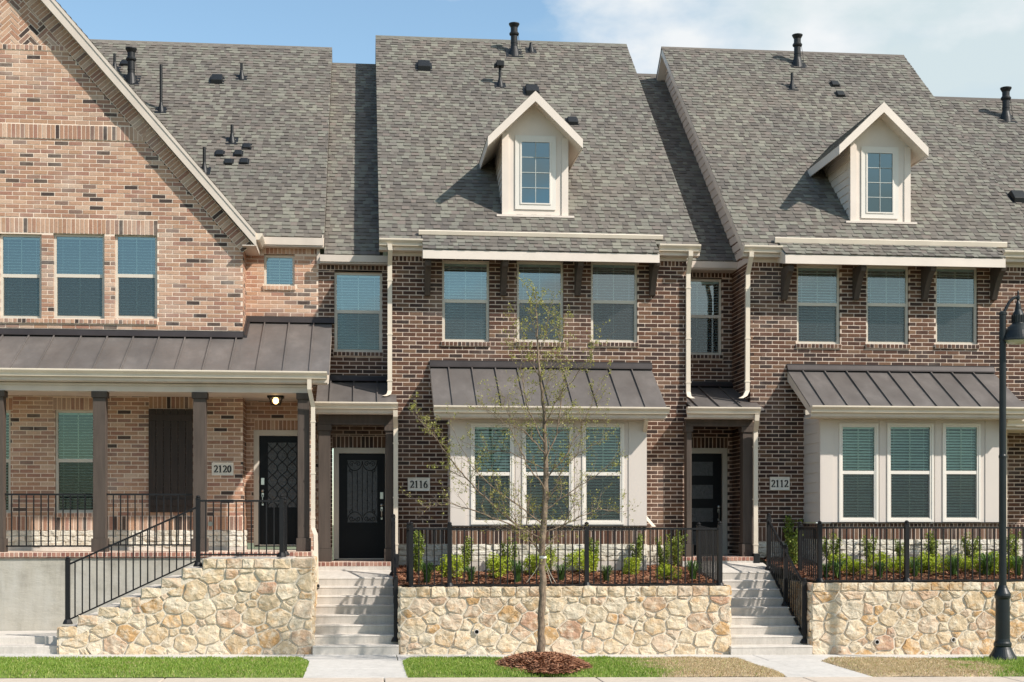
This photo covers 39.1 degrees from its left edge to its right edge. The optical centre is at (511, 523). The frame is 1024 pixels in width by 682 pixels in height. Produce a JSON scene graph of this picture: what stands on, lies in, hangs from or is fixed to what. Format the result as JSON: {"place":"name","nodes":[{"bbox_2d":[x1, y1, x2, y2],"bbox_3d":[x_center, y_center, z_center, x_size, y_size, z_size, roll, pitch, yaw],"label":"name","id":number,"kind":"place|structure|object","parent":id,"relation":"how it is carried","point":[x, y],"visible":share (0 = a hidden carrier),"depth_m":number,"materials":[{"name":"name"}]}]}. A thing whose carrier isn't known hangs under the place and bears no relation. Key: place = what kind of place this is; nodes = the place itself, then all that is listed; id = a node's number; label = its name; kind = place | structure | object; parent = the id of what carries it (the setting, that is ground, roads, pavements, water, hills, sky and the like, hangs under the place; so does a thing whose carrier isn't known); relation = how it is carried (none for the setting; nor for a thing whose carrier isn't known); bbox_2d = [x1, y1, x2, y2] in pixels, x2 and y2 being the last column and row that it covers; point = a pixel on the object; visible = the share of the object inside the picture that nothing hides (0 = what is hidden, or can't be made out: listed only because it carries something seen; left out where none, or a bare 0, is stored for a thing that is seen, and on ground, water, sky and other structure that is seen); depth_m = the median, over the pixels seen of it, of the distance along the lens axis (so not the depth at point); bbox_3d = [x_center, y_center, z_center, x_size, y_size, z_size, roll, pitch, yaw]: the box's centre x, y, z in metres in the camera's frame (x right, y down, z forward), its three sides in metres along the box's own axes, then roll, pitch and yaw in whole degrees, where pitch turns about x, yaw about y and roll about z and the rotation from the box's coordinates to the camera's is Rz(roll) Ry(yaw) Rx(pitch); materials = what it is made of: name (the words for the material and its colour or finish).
{"place":"outdoors","nodes":[
{"label":"outdoors","id":0,"kind":"place"},
{"bbox_2d":[0,655,309,677],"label":"lawn","id":1,"kind":"structure","parent":0,"point":[157,666],"depth_m":20.94,"materials":[{"name":"plant"}]},
{"bbox_2d":[247,525,333,559],"bbox_3d":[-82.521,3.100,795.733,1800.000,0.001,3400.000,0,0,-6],"label":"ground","id":2,"kind":"structure","parent":0,"point":[249,545],"depth_m":185.23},
{"bbox_2d":[0,654,1023,678],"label":"sidewalk","id":3,"kind":"structure","parent":0,"point":[384,666],"depth_m":23.19,"materials":[{"name":"beige concrete"}]},
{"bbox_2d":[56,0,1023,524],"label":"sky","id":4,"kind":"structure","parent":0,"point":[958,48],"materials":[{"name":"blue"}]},
{"bbox_2d":[115,656,1023,678],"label":"sidewalk","id":5,"kind":"structure","parent":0,"point":[595,677],"depth_m":21.34,"materials":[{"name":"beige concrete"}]},
{"bbox_2d":[0,556,294,653],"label":"entry steps","id":6,"kind":"structure","parent":5,"relation":"on","point":[28,642],"depth_m":24.06,"materials":[{"name":"concrete"}]},
{"bbox_2d":[0,0,335,630],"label":"townhouse","id":7,"kind":"structure","parent":5,"relation":"on","point":[165,328],"depth_m":27.01,"materials":[{"name":"beige brick"}]},
{"bbox_2d":[6,411,10,512],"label":"window","id":8,"kind":"structure","parent":7,"relation":"in","point":[8,413],"depth_m":26.85,"materials":[{"name":"glass"}]},
{"bbox_2d":[0,234,41,317],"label":"window","id":9,"kind":"structure","parent":7,"relation":"in","point":[20,255],"depth_m":27.12,"materials":[{"name":"glass"}]},
{"bbox_2d":[5,493,91,546],"bbox_3d":[-8.244,-0.057,25.606,1.522,0.948,0.038,0,0,-6],"label":"porch rail","id":10,"kind":"object","parent":7,"relation":"attached to","point":[41,545],"visible":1,"depth_m":25.59,"materials":[{"name":"black metal"}]},
{"bbox_2d":[56,410,92,512],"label":"window","id":11,"kind":"structure","parent":7,"relation":"in","point":[74,428],"depth_m":27.23,"materials":[{"name":"glass"}]},
{"bbox_2d":[54,234,104,318],"bbox_3d":[-8.113,-4.621,27.118,1.133,1.781,0.300,0,0,-6],"label":"window","id":12,"kind":"structure","parent":7,"relation":"in","point":[79,259],"depth_m":27.23,"materials":[{"name":"glass"}]},
{"bbox_2d":[115,235,156,318],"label":"window","id":13,"kind":"structure","parent":7,"relation":"in","point":[135,255],"depth_m":27.34,"materials":[{"name":"glass"}]},
{"bbox_2d":[107,493,192,545],"bbox_3d":[-6.492,-0.067,25.788,1.516,0.935,0.038,0,0,-6],"label":"porch rail","id":14,"kind":"object","parent":7,"relation":"attached to","point":[142,544],"visible":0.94,"depth_m":25.77,"materials":[{"name":"black metal"}]},
{"bbox_2d":[259,436,297,543],"bbox_3d":[-4.492,-0.652,28.127,0.874,2.114,0.110,0,0,-6],"label":"door","id":15,"kind":"structure","parent":7,"relation":"in","point":[278,455],"depth_m":28.12,"materials":[{"name":"paint"}]},
{"bbox_2d":[264,254,294,285],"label":"window","id":16,"kind":"structure","parent":7,"relation":"in","point":[279,270],"depth_m":28.25,"materials":[{"name":"glass"}]},
{"bbox_2d":[57,556,317,655],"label":"retaining wall","id":17,"kind":"structure","parent":5,"relation":"on","point":[245,606],"depth_m":23.80,"materials":[{"name":"stone"}]},
{"bbox_2d":[63,494,289,623],"bbox_3d":[-5.642,0.584,24.428,3.651,2.144,1.206,0,0,-6],"label":"stair rail","id":18,"kind":"object","parent":17,"relation":"on","point":[283,551],"visible":1,"depth_m":23.91,"materials":[{"name":"black metal"}]},
{"bbox_2d":[313,570,398,655],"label":"entry steps","id":19,"kind":"structure","parent":5,"relation":"on","point":[354,612],"depth_m":25.08,"materials":[{"name":"concrete"}]},
{"bbox_2d":[389,514,398,641],"bbox_3d":[-2.069,0.911,25.357,0.166,2.173,2.196,0,0,-6],"label":"stair rail","id":20,"kind":"object","parent":19,"relation":"on","point":[393,572],"visible":0.97,"depth_m":24.76,"materials":[{"name":"black metal"}]},
{"bbox_2d":[314,22,700,586],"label":"townhouse","id":21,"kind":"structure","parent":5,"relation":"on","point":[469,180],"depth_m":28.06,"materials":[{"name":"brown brick"}]},
{"bbox_2d":[334,270,381,351],"bbox_3d":[-3.036,-4.143,28.449,1.131,1.762,0.300,0,0,-6],"label":"window","id":22,"kind":"structure","parent":21,"relation":"in","point":[357,296],"depth_m":28.55,"materials":[{"name":"glass"}]},
{"bbox_2d":[339,453,384,557],"bbox_3d":[-2.946,-0.347,28.287,0.900,2.052,0.110,0,0,-6],"label":"door","id":23,"kind":"structure","parent":21,"relation":"in","point":[361,476],"depth_m":28.29,"materials":[{"name":"paint"}]},
{"bbox_2d":[442,261,488,341],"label":"window","id":24,"kind":"structure","parent":21,"relation":"in","point":[465,285],"depth_m":27.87,"materials":[{"name":"glass"}]},
{"bbox_2d":[471,423,513,523],"bbox_3d":[-0.376,-0.915,26.787,0.918,1.989,0.310,0,0,-6],"label":"window","id":25,"kind":"structure","parent":21,"relation":"in","point":[504,461],"depth_m":26.75,"materials":[{"name":"glass"}]},
{"bbox_2d":[515,135,555,209],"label":"dormer window","id":26,"kind":"structure","parent":21,"relation":"in","point":[535,156],"depth_m":28.37,"materials":[{"name":"glass"}]},
{"bbox_2d":[517,262,562,341],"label":"window","id":27,"kind":"structure","parent":21,"relation":"in","point":[547,275],"depth_m":28.13,"materials":[{"name":"glass"}]},
{"bbox_2d":[522,423,572,523],"bbox_3d":[0.649,-0.919,26.893,1.074,1.997,0.310,0,0,-6],"label":"window","id":28,"kind":"structure","parent":21,"relation":"in","point":[538,488],"depth_m":26.86,"materials":[{"name":"glass"}]},
{"bbox_2d":[582,423,623,526],"bbox_3d":[1.686,-0.922,27.001,0.911,2.004,0.310,0,0,-6],"label":"window","id":29,"kind":"structure","parent":21,"relation":"in","point":[607,451],"depth_m":26.97,"materials":[{"name":"glass"}]},
{"bbox_2d":[591,262,636,341],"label":"window","id":30,"kind":"structure","parent":21,"relation":"in","point":[613,285],"depth_m":28.28,"materials":[{"name":"glass"}]},
{"bbox_2d":[0,677,1023,681],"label":"kerb","id":31,"kind":"structure","parent":5,"relation":"on","point":[753,679],"depth_m":20.39,"materials":[{"name":"concrete"}]},
{"bbox_2d":[397,584,731,654],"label":"retaining wall","id":32,"kind":"structure","parent":5,"relation":"on","point":[642,620],"depth_m":24.41,"materials":[{"name":"stone"}]},
{"bbox_2d":[392,564,723,584],"bbox_3d":[0.699,0.916,26.228,5.784,0.303,3.251,0,0,-6],"label":"mulch bed","id":33,"kind":"object","parent":32,"relation":"on","point":[401,571],"visible":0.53,"depth_m":25.50,"materials":[{"name":"brown wood"}]},
{"bbox_2d":[413,530,425,574],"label":"upright shrub","id":34,"kind":"object","parent":33,"relation":"on","point":[415,555],"visible":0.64,"depth_m":25.88,"materials":[{"name":"green plant"}]},
{"bbox_2d":[417,561,438,582],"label":"grass tuft","id":35,"kind":"object","parent":33,"relation":"on","point":[429,569],"visible":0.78,"depth_m":24.70,"materials":[{"name":"green plant"}]},
{"bbox_2d":[436,554,465,577],"bbox_3d":[-1.081,0.774,25.456,0.512,0.489,0.447,0,0,6],"label":"round shrub","id":36,"kind":"object","parent":33,"relation":"on","point":[460,564],"visible":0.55,"depth_m":25.39,"materials":[{"name":"green plant"}]},
{"bbox_2d":[459,536,473,568],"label":"upright shrub","id":37,"kind":"object","parent":33,"relation":"on","point":[467,555],"visible":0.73,"depth_m":26.32,"materials":[{"name":"green plant"}]},
{"bbox_2d":[462,566,479,581],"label":"grass tuft","id":38,"kind":"object","parent":33,"relation":"on","point":[468,570],"visible":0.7,"depth_m":24.98,"materials":[{"name":"green plant"}]},
{"bbox_2d":[484,552,512,577],"bbox_3d":[-0.235,0.765,25.621,0.462,0.514,0.740,0,0,-21],"label":"round shrub","id":39,"kind":"object","parent":33,"relation":"on","point":[496,565],"visible":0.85,"depth_m":25.56,"materials":[{"name":"green plant"}]},
{"bbox_2d":[498,537,517,571],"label":"upright shrub","id":40,"kind":"object","parent":33,"relation":"on","point":[504,552],"visible":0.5,"depth_m":26.39,"materials":[{"name":"green plant"}]},
{"bbox_2d":[508,559,532,581],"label":"grass tuft","id":41,"kind":"object","parent":33,"relation":"on","point":[518,572],"visible":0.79,"depth_m":24.92,"materials":[{"name":"green plant"}]},
{"bbox_2d":[523,552,556,574],"bbox_3d":[0.495,0.741,26.138,0.671,0.488,0.483,0,0,21],"label":"round shrub","id":42,"kind":"object","parent":33,"relation":"on","point":[533,562],"visible":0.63,"depth_m":26.13,"materials":[{"name":"green plant"}]},
{"bbox_2d":[545,544,555,570],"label":"upright shrub","id":43,"kind":"object","parent":33,"relation":"on","point":[553,551],"visible":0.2,"depth_m":26.49,"materials":[{"name":"green plant"}]},
{"bbox_2d":[553,563,568,580],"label":"grass tuft","id":44,"kind":"object","parent":33,"relation":"on","point":[561,573],"visible":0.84,"depth_m":25.18,"materials":[{"name":"green plant"}]},
{"bbox_2d":[562,548,598,572],"bbox_3d":[1.300,0.719,26.249,0.663,0.554,0.651,0,0,-21],"label":"round shrub","id":45,"kind":"object","parent":33,"relation":"on","point":[575,560],"visible":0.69,"depth_m":26.24,"materials":[{"name":"green plant"}]},
{"bbox_2d":[589,537,599,572],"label":"upright shrub","id":46,"kind":"object","parent":33,"relation":"on","point":[596,549],"visible":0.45,"depth_m":26.57,"materials":[{"name":"green plant"}]},
{"bbox_2d":[598,565,612,580],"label":"grass tuft","id":47,"kind":"object","parent":33,"relation":"on","point":[604,571],"visible":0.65,"depth_m":25.22,"materials":[{"name":"green plant"}]},
{"bbox_2d":[623,557,640,574],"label":"round shrub","id":48,"kind":"object","parent":33,"relation":"on","point":[632,567],"visible":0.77,"depth_m":26.19,"materials":[{"name":"green plant"}]},
{"bbox_2d":[630,532,645,570],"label":"upright shrub","id":49,"kind":"object","parent":33,"relation":"on","point":[639,548],"visible":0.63,"depth_m":26.68,"materials":[{"name":"green plant"}]},
{"bbox_2d":[655,536,669,565],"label":"upright shrub","id":50,"kind":"object","parent":33,"relation":"on","point":[660,553],"visible":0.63,"depth_m":26.64,"materials":[{"name":"green plant"}]},
{"bbox_2d":[655,563,682,579],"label":"round shrub","id":51,"kind":"object","parent":33,"relation":"on","point":[667,569],"visible":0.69,"depth_m":25.52,"materials":[{"name":"green plant"}]},
{"bbox_2d":[666,530,687,565],"bbox_3d":[3.179,0.467,27.654,0.360,0.771,0.356,0,0,-20],"label":"upright shrub","id":52,"kind":"object","parent":33,"relation":"on","point":[674,552],"visible":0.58,"depth_m":27.63,"materials":[{"name":"green plant"}]},
{"bbox_2d":[686,560,700,579],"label":"grass tuft","id":53,"kind":"object","parent":33,"relation":"on","point":[695,567],"visible":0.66,"depth_m":25.52,"materials":[{"name":"green plant"}]},
{"bbox_2d":[404,521,723,586],"bbox_3d":[0.851,0.546,25.433,5.529,1.172,1.746,0,0,-6],"label":"iron fence","id":54,"kind":"object","parent":32,"relation":"on","point":[705,547],"visible":0.91,"depth_m":24.71,"materials":[{"name":"black metal"}]},
{"bbox_2d":[695,563,812,654],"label":"entry steps","id":55,"kind":"structure","parent":5,"relation":"on","point":[763,622],"depth_m":25.62,"materials":[{"name":"concrete"}]},
{"bbox_2d":[765,513,806,642],"bbox_3d":[4.972,0.942,26.152,0.166,2.278,2.366,0,0,-6],"label":"stair rail","id":56,"kind":"object","parent":55,"relation":"on","point":[780,576],"visible":1,"depth_m":26.11,"materials":[{"name":"black metal"}]},
{"bbox_2d":[624,33,1023,585],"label":"townhouse","id":57,"kind":"structure","parent":5,"relation":"on","point":[857,267],"depth_m":28.74,"materials":[{"name":"brown brick"}]},
{"bbox_2d":[691,277,721,354],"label":"window","id":58,"kind":"structure","parent":57,"relation":"in","point":[705,292],"depth_m":29.91,"materials":[{"name":"glass"}]},
{"bbox_2d":[692,454,721,554],"bbox_3d":[3.839,-0.368,29.594,0.959,2.136,0.110,0,0,-6],"label":"door","id":59,"kind":"structure","parent":57,"relation":"in","point":[706,468],"depth_m":29.62,"materials":[{"name":"paint"}]},
{"bbox_2d":[797,266,838,343],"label":"window","id":60,"kind":"structure","parent":57,"relation":"in","point":[817,286],"depth_m":28.57,"materials":[{"name":"glass"}]},
{"bbox_2d":[839,423,877,521],"bbox_3d":[6.572,-0.965,27.508,0.883,1.988,0.310,0,0,-6],"label":"window","id":61,"kind":"structure","parent":57,"relation":"in","point":[858,442],"depth_m":27.47,"materials":[{"name":"glass"}]},
{"bbox_2d":[861,146,898,218],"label":"dormer window","id":62,"kind":"structure","parent":57,"relation":"in","point":[879,165],"depth_m":29.12,"materials":[{"name":"glass"}]},
{"bbox_2d":[866,266,907,343],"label":"window","id":63,"kind":"structure","parent":57,"relation":"in","point":[886,287],"depth_m":28.81,"materials":[{"name":"glass"}]},
{"bbox_2d":[887,423,933,521],"bbox_3d":[7.585,-0.969,27.613,1.037,1.996,0.310,0,0,-6],"label":"window","id":64,"kind":"structure","parent":57,"relation":"in","point":[910,446],"depth_m":27.59,"materials":[{"name":"glass"}]},
{"bbox_2d":[936,267,976,344],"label":"window","id":65,"kind":"structure","parent":57,"relation":"in","point":[956,287],"depth_m":28.96,"materials":[{"name":"glass"}]},
{"bbox_2d":[942,423,980,521],"bbox_3d":[8.594,-0.972,27.717,0.874,2.003,0.310,0,0,-6],"label":"window","id":66,"kind":"structure","parent":57,"relation":"in","point":[961,442],"depth_m":27.68,"materials":[{"name":"glass"}]},
{"bbox_2d":[788,579,1023,654],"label":"retaining wall","id":67,"kind":"structure","parent":5,"relation":"on","point":[908,618],"depth_m":25.03,"materials":[{"name":"stone"}]},
{"bbox_2d":[761,556,1021,580],"bbox_3d":[7.983,0.827,26.988,6.075,0.383,3.239,0,0,-6],"label":"mulch bed","id":68,"kind":"object","parent":67,"relation":"on","point":[918,577],"visible":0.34,"depth_m":25.81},
{"bbox_2d":[782,515,802,557],"bbox_3d":[5.474,0.272,28.092,0.402,0.890,0.352,0,0,2],"label":"upright shrub","id":69,"kind":"object","parent":68,"relation":"on","point":[789,526],"visible":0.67,"depth_m":28.04,"materials":[{"name":"green plant"}]},
{"bbox_2d":[788,528,797,565],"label":"upright shrub","id":70,"kind":"object","parent":68,"relation":"on","point":[794,548],"visible":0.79,"depth_m":27.04,"materials":[{"name":"green plant"}]},
{"bbox_2d":[816,563,831,576],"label":"grass tuft","id":71,"kind":"object","parent":68,"relation":"on","point":[824,568],"visible":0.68,"depth_m":25.50,"materials":[{"name":"green plant"}]},
{"bbox_2d":[822,533,842,565],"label":"upright shrub","id":72,"kind":"object","parent":68,"relation":"on","point":[836,546],"visible":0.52,"depth_m":27.05,"materials":[{"name":"green plant"}]},
{"bbox_2d":[828,559,845,577],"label":"grass tuft","id":73,"kind":"object","parent":68,"relation":"on","point":[836,569],"visible":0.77,"depth_m":25.44,"materials":[{"name":"green plant"}]},
{"bbox_2d":[828,553,849,570],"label":"round shrub","id":74,"kind":"object","parent":68,"relation":"on","point":[836,557],"visible":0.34,"depth_m":26.32,"materials":[{"name":"green plant"}]},
{"bbox_2d":[842,556,870,574],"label":"round shrub","id":75,"kind":"object","parent":68,"relation":"on","point":[850,565],"visible":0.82,"depth_m":25.72,"materials":[{"name":"green plant"}]},
{"bbox_2d":[861,534,877,564],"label":"upright shrub","id":76,"kind":"object","parent":68,"relation":"on","point":[869,549],"visible":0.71,"depth_m":27.11,"materials":[{"name":"green plant"}]},
{"bbox_2d":[867,551,889,566],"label":"round shrub","id":77,"kind":"object","parent":68,"relation":"on","point":[883,557],"visible":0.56,"depth_m":26.78,"materials":[{"name":"green plant"}]},
{"bbox_2d":[871,561,890,577],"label":"grass tuft","id":78,"kind":"object","parent":68,"relation":"on","point":[877,567],"visible":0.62,"depth_m":25.59,"materials":[{"name":"green plant"}]},
{"bbox_2d":[881,555,903,572],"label":"round shrub","id":79,"kind":"object","parent":68,"relation":"on","point":[896,565],"visible":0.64,"depth_m":26.23,"materials":[{"name":"green plant"}]},
{"bbox_2d":[894,538,903,560],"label":"upright shrub","id":80,"kind":"object","parent":68,"relation":"on","point":[897,549],"visible":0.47,"depth_m":27.20,"materials":[{"name":"green plant"}]},
{"bbox_2d":[903,558,924,576],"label":"grass tuft","id":81,"kind":"object","parent":68,"relation":"on","point":[917,565],"visible":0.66,"depth_m":25.59,"materials":[{"name":"green plant"}]},
{"bbox_2d":[909,557,924,573],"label":"round shrub","id":82,"kind":"object","parent":68,"relation":"on","point":[918,563],"visible":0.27,"depth_m":26.09,"materials":[{"name":"green plant"}]},
{"bbox_2d":[916,550,946,573],"bbox_3d":[7.591,0.729,26.066,0.461,0.477,0.738,0,0,-33],"label":"round shrub","id":83,"kind":"object","parent":68,"relation":"on","point":[931,563],"visible":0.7,"depth_m":26.02,"materials":[{"name":"green plant"}]},
{"bbox_2d":[924,530,940,564],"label":"upright shrub","id":84,"kind":"object","parent":68,"relation":"on","point":[931,544],"visible":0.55,"depth_m":27.27,"materials":[{"name":"green plant"}]},
{"bbox_2d":[945,556,962,575],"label":"grass tuft","id":85,"kind":"object","parent":68,"relation":"on","point":[953,565],"visible":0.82,"depth_m":25.86,"materials":[{"name":"green plant"}]},
{"bbox_2d":[940,553,970,569],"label":"round shrub","id":86,"kind":"object","parent":68,"relation":"on","point":[947,560],"visible":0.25,"depth_m":26.70,"materials":[{"name":"green plant"}]},
{"bbox_2d":[959,557,978,571],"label":"round shrub","id":87,"kind":"object","parent":68,"relation":"on","point":[968,567],"visible":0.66,"depth_m":26.17,"materials":[{"name":"green plant"}]},
{"bbox_2d":[961,531,981,564],"bbox_3d":[8.716,0.483,27.330,0.379,0.676,0.316,0,0,11],"label":"upright shrub","id":88,"kind":"object","parent":68,"relation":"on","point":[975,549],"visible":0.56,"depth_m":27.28,"materials":[{"name":"green plant"}]},
{"bbox_2d":[973,551,998,573],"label":"round shrub","id":89,"kind":"object","parent":68,"relation":"on","point":[996,561],"visible":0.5,"depth_m":26.15,"materials":[{"name":"green plant"}]},
{"bbox_2d":[977,552,997,575],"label":"grass tuft","id":90,"kind":"object","parent":68,"relation":"on","point":[983,558],"visible":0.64,"depth_m":25.91,"materials":[{"name":"green plant"}]},
{"bbox_2d":[996,555,1014,573],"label":"round shrub","id":91,"kind":"object","parent":68,"relation":"on","point":[1011,565],"visible":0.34,"depth_m":26.16,"materials":[{"name":"green plant"}]},
{"bbox_2d":[1006,531,1021,561],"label":"upright shrub","id":92,"kind":"object","parent":68,"relation":"on","point":[1012,548],"visible":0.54,"depth_m":27.31,"materials":[{"name":"green plant"}]},
{"bbox_2d":[1007,555,1021,575],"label":"grass tuft","id":93,"kind":"object","parent":68,"relation":"on","point":[1019,565],"visible":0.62,"depth_m":26.04,"materials":[{"name":"green plant"}]},
{"bbox_2d":[798,520,1023,582],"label":"iron fence","id":94,"kind":"object","parent":67,"relation":"on","point":[804,549],"visible":0.89,"depth_m":25.31,"materials":[{"name":"black metal"}]},
{"bbox_2d":[934,86,1023,432],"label":"townhouse","id":95,"kind":"structure","parent":5,"relation":"on","point":[991,130],"depth_m":32.91,"materials":[{"name":"grey"}]},
{"bbox_2d":[402,655,784,677],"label":"lawn","id":96,"kind":"structure","parent":0,"point":[474,666],"depth_m":21.39,"materials":[{"name":"plant"}]},
{"bbox_2d":[495,651,592,673],"bbox_3d":[0.470,2.064,21.883,1.525,0.225,2.462,0,0,-6],"label":"mulch ring","id":97,"kind":"object","parent":96,"relation":"on","point":[551,662],"visible":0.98,"depth_m":21.29,"materials":[{"name":"brown wood"}]},
{"bbox_2d":[405,273,640,651],"bbox_3d":[0.173,-0.876,22.184,3.818,6.048,1.346,0,0,-6],"label":"young tree","id":98,"kind":"object","parent":97,"relation":"in","point":[543,522],"visible":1,"depth_m":22.14,"materials":[{"name":"green plant"}]},
{"bbox_2d":[526,556,555,582],"bbox_3d":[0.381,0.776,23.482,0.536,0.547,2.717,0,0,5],"label":"tree strap","id":99,"kind":"object","parent":98,"relation":"attached to","point":[546,568],"visible":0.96,"depth_m":23.09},
{"bbox_2d":[822,656,1023,676],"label":"lawn","id":100,"kind":"structure","parent":0,"point":[878,666],"depth_m":22.15,"materials":[{"name":"plant"}]},
{"bbox_2d":[963,654,1023,663],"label":"green grass patch","id":101,"kind":"object","parent":100,"relation":"on","point":[987,657],"visible":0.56,"depth_m":23.18,"materials":[{"name":"green plant"}]},
{"bbox_2d":[988,290,1023,659],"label":"street lamp","id":102,"kind":"object","parent":100,"relation":"on","point":[1012,333],"visible":0.96,"depth_m":23.40,"materials":[{"name":"black metal"}]}
]}

